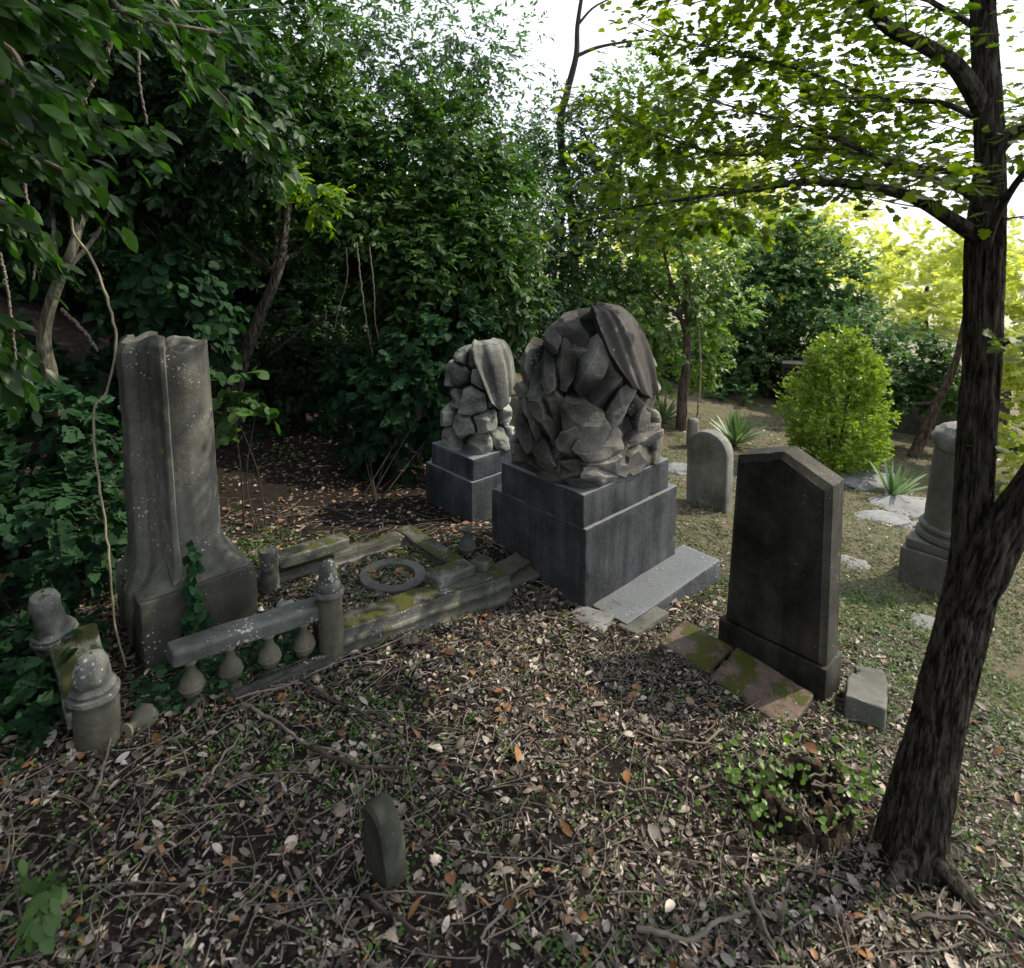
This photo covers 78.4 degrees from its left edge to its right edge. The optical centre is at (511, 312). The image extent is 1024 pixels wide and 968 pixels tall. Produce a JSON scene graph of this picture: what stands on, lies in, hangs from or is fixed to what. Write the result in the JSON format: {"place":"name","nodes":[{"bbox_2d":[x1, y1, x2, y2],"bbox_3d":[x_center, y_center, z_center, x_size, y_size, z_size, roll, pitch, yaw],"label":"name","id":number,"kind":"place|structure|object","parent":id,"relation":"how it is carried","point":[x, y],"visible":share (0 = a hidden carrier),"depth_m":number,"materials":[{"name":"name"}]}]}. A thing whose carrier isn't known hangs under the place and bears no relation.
{"place":"outdoors","nodes":[
{"label":"outdoors","id":0,"kind":"place"},
{"bbox_2d":[58,4,309,11],"bbox_3d":[-1.465,-1.604,3.257,0.366,1.063,3.112,1,7,4],"label":"overhead wire","id":1,"kind":"object","parent":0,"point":[214,10],"visible":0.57,"depth_m":2.93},
{"bbox_2d":[0,166,1023,967],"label":"ground","id":2,"kind":"structure","parent":0,"point":[68,336],"depth_m":2.10,"materials":[{"name":"soil"}]},
{"bbox_2d":[9,847,67,962],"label":"young shrub","id":3,"kind":"object","parent":2,"relation":"on","point":[30,929],"visible":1,"depth_m":1.41,"materials":[{"name":"green plant"}]},
{"bbox_2d":[28,588,78,675],"bbox_3d":[-1.632,1.212,2.260,0.146,0.522,0.151,-16,25,-41],"label":"stone post","id":4,"kind":"object","parent":2,"relation":"on","point":[53,622],"visible":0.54,"depth_m":2.17,"materials":[{"name":"stone"}]},
{"bbox_2d":[0,587,117,777],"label":"ivy bush","id":5,"kind":"object","parent":2,"relation":"on","point":[30,696],"visible":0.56,"depth_m":2.04,"materials":[{"name":"green plant"}]},
{"bbox_2d":[0,310,127,651],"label":"ivy bush","id":6,"kind":"object","parent":2,"relation":"on","point":[42,501],"visible":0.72,"depth_m":3.08,"materials":[{"name":"green plant"}]},
{"bbox_2d":[65,649,121,753],"bbox_3d":[-1.346,1.307,2.033,0.153,0.447,0.159,-7,10,-42],"label":"stone post","id":7,"kind":"object","parent":2,"relation":"on","point":[92,703],"visible":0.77,"depth_m":1.98,"materials":[{"name":"grey stone"}]},
{"bbox_2d":[49,623,103,728],"bbox_3d":[-1.467,1.226,2.141,0.151,0.090,0.366,-7,25,-42],"label":"fallen rail","id":8,"kind":"object","parent":7,"relation":"attached to","point":[87,639],"visible":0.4,"depth_m":2.15,"materials":[{"name":"stone"}]},
{"bbox_2d":[91,738,110,800],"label":"fallen branch","id":9,"kind":"object","parent":2,"relation":"on","point":[100,778],"visible":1,"depth_m":1.87,"materials":[{"name":"brown wood"}]},
{"bbox_2d":[0,3,238,327],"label":"evergreen tree","id":10,"kind":"object","parent":2,"relation":"on","point":[89,298],"visible":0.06,"depth_m":6.84,"materials":[{"name":"green plant"}]},
{"bbox_2d":[121,696,165,740],"bbox_3d":[-1.256,1.382,2.135,0.094,0.094,0.168,1,-5,9],"label":"baluster","id":11,"kind":"object","parent":2,"relation":"on","point":[143,714],"visible":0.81,"depth_m":2.11,"materials":[{"name":"stone"}]},
{"bbox_2d":[0,0,317,426],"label":"laurel tree","id":12,"kind":"object","parent":2,"relation":"on","point":[32,105],"visible":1,"depth_m":2.09,"materials":[{"name":"green plant"}]},
{"bbox_2d":[0,252,17,359],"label":"hanging vine","id":13,"kind":"object","parent":12,"relation":"hanging from","point":[2,265],"visible":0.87,"depth_m":3.01,"materials":[{"name":"plant"}]},
{"bbox_2d":[18,169,36,280],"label":"hanging vine","id":14,"kind":"object","parent":12,"relation":"hanging from","point":[26,198],"visible":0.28,"depth_m":2.95,"materials":[{"name":"brown wood"}]},
{"bbox_2d":[81,39,112,104],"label":"dead branch","id":15,"kind":"object","parent":12,"relation":"attached to","point":[94,78],"visible":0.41,"depth_m":2.69,"materials":[{"name":"brown wood"}]},
{"bbox_2d":[70,215,126,666],"bbox_3d":[-1.571,0.449,2.439,0.108,1.742,0.434,-5,9,-36],"label":"hanging vine","id":16,"kind":"object","parent":12,"relation":"hanging from","point":[81,244],"visible":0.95,"depth_m":2.37,"materials":[{"name":"brown wood"}]},
{"bbox_2d":[137,21,147,123],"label":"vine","id":17,"kind":"object","parent":12,"relation":"attached to","point":[139,84],"visible":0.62,"depth_m":3.08,"materials":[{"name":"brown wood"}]},
{"bbox_2d":[0,0,328,416],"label":"laurel tree","id":18,"kind":"object","parent":2,"relation":"on","point":[201,187],"visible":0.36,"depth_m":4.00,"materials":[{"name":"green plant"}]},
{"bbox_2d":[60,308,97,351],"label":"dead branch","id":19,"kind":"object","parent":18,"relation":"attached to","point":[73,320],"visible":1,"depth_m":3.84,"materials":[{"name":"brown wood"}]},
{"bbox_2d":[86,211,251,386],"bbox_3d":[-2.328,0.207,4.466,1.022,1.915,1.124,0,7,0],"label":"ivy bush","id":20,"kind":"object","parent":2,"relation":"on","point":[183,300],"visible":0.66,"depth_m":4.14,"materials":[{"name":"green plant"}]},
{"bbox_2d":[115,331,257,669],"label":"broken column","id":21,"kind":"structure","parent":2,"relation":"on","point":[172,504],"depth_m":2.48,"materials":[{"name":"stone"}]},
{"bbox_2d":[180,539,214,666],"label":"ivy vine","id":22,"kind":"object","parent":21,"relation":"attached to","point":[197,615],"visible":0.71,"depth_m":2.46,"materials":[{"name":"green plant"}]},
{"bbox_2d":[124,628,319,717],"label":"ivy leaves","id":23,"kind":"object","parent":2,"relation":"on","point":[163,685],"visible":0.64,"depth_m":2.36,"materials":[{"name":"green plant"}]},
{"bbox_2d":[210,732,242,775],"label":"fallen branch","id":24,"kind":"object","parent":2,"relation":"on","point":[221,759],"visible":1,"depth_m":2.00,"materials":[{"name":"brown wood"}]},
{"bbox_2d":[166,597,318,708],"bbox_3d":[-0.994,1.300,2.421,0.581,0.291,0.121,-7,10,-42],"label":"balustrade","id":25,"kind":"object","parent":2,"relation":"on","point":[188,652],"visible":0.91,"depth_m":2.35,"materials":[{"name":"grey stone"}]},
{"bbox_2d":[108,0,378,334],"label":"evergreen tree","id":26,"kind":"object","parent":2,"relation":"on","point":[307,315],"visible":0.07,"depth_m":8.51,"materials":[{"name":"green plant"}]},
{"bbox_2d":[209,366,280,528],"bbox_3d":[-1.640,0.829,3.710,0.499,1.004,0.342,3,8,21],"label":"ivy bush","id":27,"kind":"object","parent":2,"relation":"on","point":[224,433],"visible":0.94,"depth_m":3.72,"materials":[{"name":"green plant"}]},
{"bbox_2d":[95,0,411,440],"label":"laurel tree","id":28,"kind":"object","parent":2,"relation":"on","point":[318,170],"visible":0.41,"depth_m":5.37,"materials":[{"name":"green plant"}]},
{"bbox_2d":[268,314,335,356],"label":"dead branch","id":29,"kind":"object","parent":28,"relation":"attached to","point":[290,338],"visible":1,"depth_m":5.26,"materials":[{"name":"brown wood"}]},
{"bbox_2d":[334,247,348,329],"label":"hanging vine","id":30,"kind":"object","parent":28,"relation":"hanging from","point":[345,285],"visible":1,"depth_m":5.11,"materials":[{"name":"plant"}]},
{"bbox_2d":[355,242,372,355],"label":"hanging vine","id":31,"kind":"object","parent":28,"relation":"hanging from","point":[363,295],"visible":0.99,"depth_m":5.02,"materials":[{"name":"plant"}]},
{"bbox_2d":[369,247,380,345],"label":"hanging vine","id":32,"kind":"object","parent":28,"relation":"hanging from","point":[373,289],"visible":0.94,"depth_m":5.01,"materials":[{"name":"plant"}]},
{"bbox_2d":[231,717,289,780],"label":"fallen branch","id":33,"kind":"object","parent":2,"relation":"on","point":[248,769],"visible":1,"depth_m":2.01,"materials":[{"name":"brown wood"}]},
{"bbox_2d":[276,599,293,607],"bbox_3d":[-1.055,1.394,2.934,0.093,0.087,0.082,-3,8,-23],"label":"stone chunk","id":34,"kind":"object","parent":2,"relation":"on","point":[282,603],"visible":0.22,"depth_m":2.93,"materials":[{"name":"stone"}]},
{"bbox_2d":[211,266,380,435],"bbox_3d":[-2.176,0.381,6.492,1.841,1.689,1.801,0,7,0],"label":"ivy bush","id":35,"kind":"object","parent":2,"relation":"on","point":[304,348],"visible":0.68,"depth_m":6.22,"materials":[{"name":"green plant"}]},
{"bbox_2d":[242,703,355,759],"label":"fallen branch","id":36,"kind":"object","parent":2,"relation":"on","point":[272,719],"visible":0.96,"depth_m":2.14,"materials":[{"name":"brown wood"}]},
{"bbox_2d":[245,351,355,439],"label":"ivy bush","id":37,"kind":"object","parent":2,"relation":"on","point":[257,434],"visible":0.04,"depth_m":5.96,"materials":[{"name":"green plant"}]},
{"bbox_2d":[235,635,407,699],"bbox_3d":[-0.721,1.409,2.509,0.732,0.099,0.032,-7,10,-42],"label":"fallen branch","id":38,"kind":"object","parent":2,"relation":"on","point":[248,694],"visible":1,"depth_m":2.44,"materials":[{"name":"brown wood"}]},
{"bbox_2d":[314,558,344,662],"bbox_3d":[-0.753,1.284,2.599,0.125,0.557,0.127,-7,10,-42],"label":"stone post","id":39,"kind":"object","parent":2,"relation":"on","point":[329,591],"visible":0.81,"depth_m":2.55,"materials":[{"name":"stone"}]},
{"bbox_2d":[308,743,407,769],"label":"fallen branch","id":40,"kind":"object","parent":2,"relation":"on","point":[321,751],"visible":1,"depth_m":2.04,"materials":[{"name":"brown wood"}]},
{"bbox_2d":[226,524,511,704],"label":"grave kerb","id":41,"kind":"structure","parent":2,"relation":"on","point":[395,615],"depth_m":3.00,"materials":[{"name":"stone"}]},
{"bbox_2d":[259,545,281,593],"bbox_3d":[-1.190,1.286,3.084,0.120,0.300,0.124,-7,10,-42],"label":"stone post","id":42,"kind":"object","parent":41,"relation":"on","point":[269,582],"visible":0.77,"depth_m":3.04,"materials":[{"name":"stone"}]},
{"bbox_2d":[277,532,348,568],"bbox_3d":[-1.041,1.234,3.269,0.399,0.064,0.112,-1,6,-44],"label":"broken rail piece","id":43,"kind":"object","parent":41,"relation":"on","point":[297,554],"visible":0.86,"depth_m":3.23,"materials":[{"name":"stone"}]},
{"bbox_2d":[424,559,474,588],"bbox_3d":[-0.310,1.319,3.178,0.122,0.068,0.264,7,4,42],"label":"broken rail piece","id":44,"kind":"object","parent":41,"relation":"on","point":[444,575],"visible":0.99,"depth_m":3.14,"materials":[{"name":"stone"}]},
{"bbox_2d":[470,554,492,571],"bbox_3d":[-0.163,1.337,3.347,0.099,0.064,0.112,3,8,21],"label":"stone chunk","id":45,"kind":"object","parent":41,"relation":"on","point":[482,562],"visible":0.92,"depth_m":3.31,"materials":[{"name":"stone"}]},
{"bbox_3d":[-0.274,1.407,3.745,0.202,0.025,0.262,9,11,29],"label":"roof slate","id":46,"kind":"object","parent":41,"relation":"on","visible":0},
{"bbox_2d":[458,526,476,554],"bbox_3d":[-0.258,1.345,3.616,0.122,0.222,0.108,-7,10,-42],"label":"baluster","id":47,"kind":"object","parent":46,"relation":"on","point":[467,543],"visible":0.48,"depth_m":3.58,"materials":[{"name":"stone"}]},
{"bbox_2d":[360,792,405,892],"bbox_3d":[-0.346,1.452,1.700,0.116,0.276,0.078,3,5,40],"label":"stone fragment","id":48,"kind":"object","parent":2,"relation":"on","point":[384,844],"visible":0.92,"depth_m":1.67,"materials":[{"name":"stone"}]},
{"bbox_2d":[359,558,426,595],"bbox_3d":[-0.631,1.396,3.330,0.352,0.029,0.353,-1,6,-43],"label":"stone ring","id":49,"kind":"object","parent":2,"relation":"on","point":[418,570],"visible":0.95,"depth_m":3.29,"materials":[{"name":"stone"}]},
{"bbox_2d":[360,892,434,938],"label":"fallen branch","id":50,"kind":"object","parent":2,"relation":"on","point":[380,907],"visible":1,"depth_m":1.56,"materials":[{"name":"brown wood"}]},
{"bbox_2d":[312,282,503,500],"bbox_3d":[-0.830,0.601,5.302,1.508,1.711,1.369,-5,9,-34],"label":"ivy bush","id":51,"kind":"object","parent":2,"relation":"on","point":[375,405],"visible":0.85,"depth_m":4.93,"materials":[{"name":"green plant"}]},
{"bbox_2d":[251,0,583,286],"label":"bay tree","id":52,"kind":"object","parent":2,"relation":"on","point":[376,35],"visible":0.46,"depth_m":7.37,"materials":[{"name":"green plant"}]},
{"bbox_2d":[300,128,550,372],"bbox_3d":[-1.500,-0.696,9.968,4.745,4.489,2.653,0,7,0],"label":"evergreen tree","id":53,"kind":"object","parent":2,"relation":"on","point":[516,364],"visible":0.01,"depth_m":9.84,"materials":[{"name":"green plant"}]},
{"bbox_2d":[304,59,574,407],"bbox_3d":[-0.604,-0.475,5.965,2.467,3.802,2.003,0,7,0],"label":"laurel tree","id":54,"kind":"object","parent":2,"relation":"on","point":[445,217],"visible":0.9,"depth_m":5.62,"materials":[{"name":"green plant"}]},
{"bbox_2d":[426,338,515,521],"bbox_3d":[-0.229,0.902,4.521,0.583,1.496,0.551,-7,10,-42],"label":"rock monument","id":55,"kind":"object","parent":2,"relation":"on","point":[471,451],"visible":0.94,"depth_m":4.28,"materials":[{"name":"stone"}]},
{"bbox_2d":[480,871,537,940],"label":"fallen branch","id":56,"kind":"object","parent":2,"relation":"on","point":[488,926],"visible":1,"depth_m":1.62,"materials":[{"name":"brown wood"}]},
{"bbox_2d":[0,313,1023,967],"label":"fallen leaves","id":57,"kind":"object","parent":2,"relation":"on","point":[580,917],"depth_m":1.92,"materials":[{"name":"brown plant"}]},
{"bbox_2d":[0,414,1023,967],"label":"ground weeds","id":58,"kind":"object","parent":2,"relation":"on","point":[488,876],"visible":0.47,"depth_m":2.08,"materials":[{"name":"green plant"}]},
{"bbox_2d":[510,565,539,587],"bbox_3d":[0.004,1.436,3.431,0.261,0.027,0.165,-6,14,-37],"label":"roof slate","id":59,"kind":"object","parent":2,"relation":"on","point":[525,573],"visible":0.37,"depth_m":3.42,"materials":[{"name":"stone"}]},
{"bbox_2d":[493,552,529,575],"bbox_3d":[-0.001,1.390,3.475,0.120,0.030,0.200,12,14,40],"label":"roof slate","id":60,"kind":"object","parent":59,"relation":"on","point":[510,565],"visible":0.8,"depth_m":3.46,"materials":[{"name":"stone"}]},
{"bbox_2d":[457,72,637,356],"bbox_3d":[0.505,-0.924,8.373,2.554,4.586,2.097,0,7,0],"label":"bay tree","id":61,"kind":"object","parent":2,"relation":"on","point":[560,288],"visible":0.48,"depth_m":8.25,"materials":[{"name":"green plant"}]},
{"bbox_2d":[573,605,613,633],"bbox_3d":[0.397,1.568,3.180,0.207,0.068,0.176,4,8,30],"label":"cement patch","id":62,"kind":"object","parent":2,"relation":"on","point":[602,617],"visible":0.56,"depth_m":3.18,"materials":[{"name":"concrete"}]},
{"bbox_2d":[492,302,719,624],"bbox_3d":[0.556,0.814,3.686,1.001,1.775,0.970,-7,10,-42],"label":"rock monument","id":63,"kind":"object","parent":2,"relation":"on","point":[584,508],"visible":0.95,"depth_m":3.40,"materials":[{"name":"grey stone"}]},
{"bbox_2d":[557,0,661,309],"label":"bare tree","id":64,"kind":"object","parent":2,"relation":"on","point":[577,54],"visible":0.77,"depth_m":8.60,"materials":[{"name":"brown wood"}]},
{"bbox_2d":[584,774,656,791],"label":"fallen branch","id":65,"kind":"object","parent":2,"relation":"on","point":[643,788],"visible":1,"depth_m":2.08,"materials":[{"name":"brown wood"}]},
{"bbox_2d":[480,243,798,397],"bbox_3d":[2.995,0.747,11.693,7.458,4.232,3.245,0,7,0],"label":"evergreen tree","id":66,"kind":"object","parent":2,"relation":"on","point":[772,394],"visible":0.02,"depth_m":11.13,"materials":[{"name":"green plant"}]},
{"bbox_2d":[616,607,668,636],"bbox_3d":[0.669,1.576,3.202,0.292,0.047,0.125,-4,3,-43],"label":"stone slab","id":67,"kind":"object","parent":2,"relation":"on","point":[650,618],"depth_m":3.17,"materials":[{"name":"stone"}]},
{"bbox_2d":[545,32,770,431],"bbox_3d":[1.925,-1.103,8.373,2.942,5.244,1.798,3,8,23],"label":"broadleaf tree","id":68,"kind":"object","parent":2,"relation":"on","point":[661,282],"visible":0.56,"depth_m":8.24,"materials":[{"name":"green plant"}]},
{"bbox_2d":[653,393,692,423],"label":"yucca plant","id":69,"kind":"object","parent":2,"relation":"on","point":[664,414],"visible":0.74,"depth_m":8.42,"materials":[{"name":"green plant"}]},
{"bbox_2d":[668,462,686,475],"bbox_3d":[1.664,1.584,6.251,0.357,0.124,0.279,0,7,0],"label":"field rock","id":70,"kind":"object","parent":2,"relation":"on","point":[676,468],"visible":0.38,"depth_m":6.18,"materials":[{"name":"stone"}]},
{"bbox_2d":[635,728,723,744],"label":"fallen branch","id":71,"kind":"object","parent":2,"relation":"on","point":[707,741],"visible":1,"depth_m":2.32,"materials":[{"name":"brown wood"}]},
{"bbox_2d":[686,417,698,446],"bbox_3d":[2.129,1.440,7.395,0.201,0.430,0.200,-7,10,-42],"label":"stone stump","id":72,"kind":"object","parent":2,"relation":"on","point":[692,426],"visible":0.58,"depth_m":7.33,"materials":[{"name":"stone"}]},
{"bbox_2d":[636,909,749,944],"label":"fallen branch","id":73,"kind":"object","parent":2,"relation":"on","point":[675,937],"visible":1,"depth_m":1.61,"materials":[{"name":"brown wood"}]},
{"bbox_2d":[660,620,732,675],"bbox_3d":[0.868,1.581,2.964,0.222,0.041,0.264,-16,19,-41],"label":"terracotta slab","id":74,"kind":"object","parent":2,"relation":"on","point":[696,646],"depth_m":2.94,"materials":[{"name":"stone"}]},
{"bbox_2d":[696,309,701,418],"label":"dead branch","id":75,"kind":"object","parent":2,"relation":"on","point":[698,399],"visible":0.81,"depth_m":7.93,"materials":[{"name":"brown wood"}]},
{"bbox_2d":[686,429,733,513],"bbox_3d":[1.643,1.313,5.221,0.114,0.701,0.373,-9,12,-42],"label":"headstone","id":76,"kind":"object","parent":2,"relation":"on","point":[710,455],"visible":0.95,"depth_m":5.15,"materials":[{"name":"grey stone"}]},
{"bbox_2d":[709,410,766,447],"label":"yucca plant","id":77,"kind":"object","parent":2,"relation":"on","point":[735,431],"visible":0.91,"depth_m":7.61,"materials":[{"name":"green plant"}]},
{"bbox_2d":[613,130,889,322],"bbox_3d":[8.562,-2.959,21.284,10.557,6.904,5.433,0,7,0],"label":"broadleaf tree","id":78,"kind":"object","parent":2,"relation":"on","point":[828,210],"visible":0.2,"depth_m":21.95,"materials":[{"name":"green plant"}]},
{"bbox_2d":[742,880,775,949],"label":"fallen branch","id":79,"kind":"object","parent":2,"relation":"on","point":[747,888],"visible":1,"depth_m":1.69,"materials":[{"name":"brown wood"}]},
{"bbox_2d":[710,648,812,726],"bbox_3d":[1.071,1.620,2.704,0.243,0.049,0.352,-18,24,-40],"label":"terracotta slab","id":80,"kind":"object","parent":2,"relation":"on","point":[750,678],"depth_m":2.69,"materials":[{"name":"brown stone"}]},
{"bbox_2d":[500,0,1023,922],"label":"maple tree","id":81,"kind":"object","parent":2,"relation":"on","point":[914,824],"visible":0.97,"depth_m":1.92,"materials":[{"name":"green plant"}]},
{"bbox_2d":[660,718,888,856],"bbox_3d":[0.924,1.570,2.085,0.802,0.376,0.418,-2,8,-17],"label":"shrub","id":82,"kind":"object","parent":2,"relation":"on","point":[818,780],"visible":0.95,"depth_m":2.04,"materials":[{"name":"green plant"}]},
{"bbox_2d":[718,446,843,701],"bbox_3d":[1.240,1.181,2.883,0.186,1.161,0.502,-7,10,-42],"label":"headstone","id":83,"kind":"object","parent":2,"relation":"on","point":[781,616],"visible":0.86,"depth_m":2.78,"materials":[{"name":"grey stone"}]},
{"bbox_2d":[540,207,1023,304],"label":"distant wood","id":84,"kind":"object","parent":2,"relation":"on","point":[913,252],"visible":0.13,"depth_m":30.26,"materials":[{"name":"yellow plant"}]},
{"bbox_2d":[697,203,917,405],"bbox_3d":[4.884,0.097,10.963,3.798,4.058,2.627,0,7,0],"label":"broadleaf tree","id":85,"kind":"object","parent":2,"relation":"on","point":[773,273],"visible":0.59,"depth_m":10.72,"materials":[{"name":"green plant"}]},
{"bbox_2d":[771,324,902,476],"bbox_3d":[3.558,0.999,6.940,1.243,1.818,1.334,0,7,0],"label":"round bush","id":86,"kind":"object","parent":2,"relation":"on","point":[866,371],"visible":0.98,"depth_m":6.71,"materials":[{"name":"green plant"}]},
{"bbox_2d":[841,555,870,569],"bbox_3d":[2.338,1.740,4.364,0.270,0.035,0.222,0,7,0],"label":"field rock","id":87,"kind":"object","parent":2,"relation":"on","point":[861,564],"visible":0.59,"depth_m":4.34,"materials":[{"name":"stone"}]},
{"bbox_2d":[836,468,889,494],"bbox_3d":[3.673,1.833,6.611,0.710,0.270,0.567,0,7,0],"label":"field rock","id":88,"kind":"object","parent":2,"relation":"on","point":[866,481],"visible":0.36,"depth_m":6.44,"materials":[{"name":"stone"}]},
{"bbox_2d":[844,672,887,731],"bbox_3d":[1.502,1.690,2.674,0.160,0.181,0.238,5,-2,33],"label":"stone block","id":89,"kind":"object","parent":2,"relation":"on","point":[866,699],"depth_m":2.61,"materials":[{"name":"stone"}]},
{"bbox_2d":[854,666,889,703],"bbox_3d":[1.617,1.693,2.830,0.134,0.134,0.149,2,2,18],"label":"stone block","id":90,"kind":"object","parent":2,"relation":"on","point":[875,675],"depth_m":2.83,"materials":[{"name":"stone"}]},
{"bbox_2d":[854,510,910,526],"bbox_3d":[3.221,1.806,5.483,0.478,0.077,0.347,0,7,0],"label":"field rock","id":91,"kind":"object","parent":2,"relation":"on","point":[895,519],"visible":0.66,"depth_m":5.44,"materials":[{"name":"stone"}]},
{"bbox_2d":[808,296,961,457],"bbox_3d":[5.437,0.814,9.039,1.995,2.514,2.093,0,7,0],"label":"broadleaf tree","id":92,"kind":"object","parent":2,"relation":"on","point":[927,389],"visible":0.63,"depth_m":8.50,"materials":[{"name":"green plant"}]},
{"bbox_2d":[865,495,925,518],"bbox_3d":[3.733,1.855,5.878,0.795,0.111,0.615,0,7,0],"label":"field rock","id":93,"kind":"object","parent":2,"relation":"on","point":[913,506],"visible":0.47,"depth_m":5.91,"materials":[{"name":"stone"}]},
{"bbox_2d":[781,360,1013,440],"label":"garden wall","id":94,"kind":"structure","parent":2,"relation":"on","point":[788,366],"depth_m":9.48,"materials":[{"name":"stone"}]},
{"bbox_2d":[870,460,927,495],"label":"yucca plant","id":95,"kind":"object","parent":2,"relation":"on","point":[894,487],"visible":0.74,"depth_m":6.15,"materials":[{"name":"green plant"}]},
{"bbox_2d":[889,697,909,705],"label":"fallen branch","id":96,"kind":"object","parent":2,"relation":"on","point":[899,701],"visible":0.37,"depth_m":2.73,"materials":[{"name":"brown wood"}]},
{"bbox_2d":[906,521,917,530],"bbox_3d":[3.599,1.860,5.292,0.571,0.072,0.442,0,7,0],"label":"field rock","id":97,"kind":"object","parent":2,"relation":"on","point":[912,524],"visible":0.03,"depth_m":5.36,"materials":[{"name":"stone"}]},
{"bbox_2d":[911,613,934,629],"bbox_3d":[2.354,1.773,3.563,0.251,0.046,0.191,0,7,0],"label":"field rock","id":98,"kind":"object","parent":2,"relation":"on","point":[929,620],"visible":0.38,"depth_m":3.57,"materials":[{"name":"stone"}]},
{"bbox_2d":[898,421,956,595],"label":"broken column","id":99,"kind":"structure","parent":2,"relation":"on","point":[924,550],"depth_m":4.04,"materials":[{"name":"grey stone"}]},
{"bbox_2d":[842,226,1023,341],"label":"broadleaf tree","id":100,"kind":"object","parent":2,"relation":"on","point":[921,306],"visible":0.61,"depth_m":18.79,"materials":[{"name":"green plant"}]},
{"bbox_2d":[910,912,1013,948],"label":"fallen branch","id":101,"kind":"object","parent":2,"relation":"on","point":[917,917],"visible":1,"depth_m":1.73,"materials":[{"name":"brown wood"}]},
{"bbox_2d":[995,252,1023,493],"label":"broadleaf tree","id":102,"kind":"object","parent":2,"relation":"on","point":[1011,375],"visible":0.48,"depth_m":7.36,"materials":[{"name":"green plant"}]},
{"bbox_2d":[52,0,1023,238],"label":"sky","id":103,"kind":"structure","parent":0,"point":[557,55],"materials":[{"name":"white"}]},
{"bbox_2d":[661,411,1023,897],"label":"lawn grass","id":104,"kind":"structure","parent":0,"point":[1002,671],"depth_m":3.91,"materials":[{"name":"green plant"}]}
]}

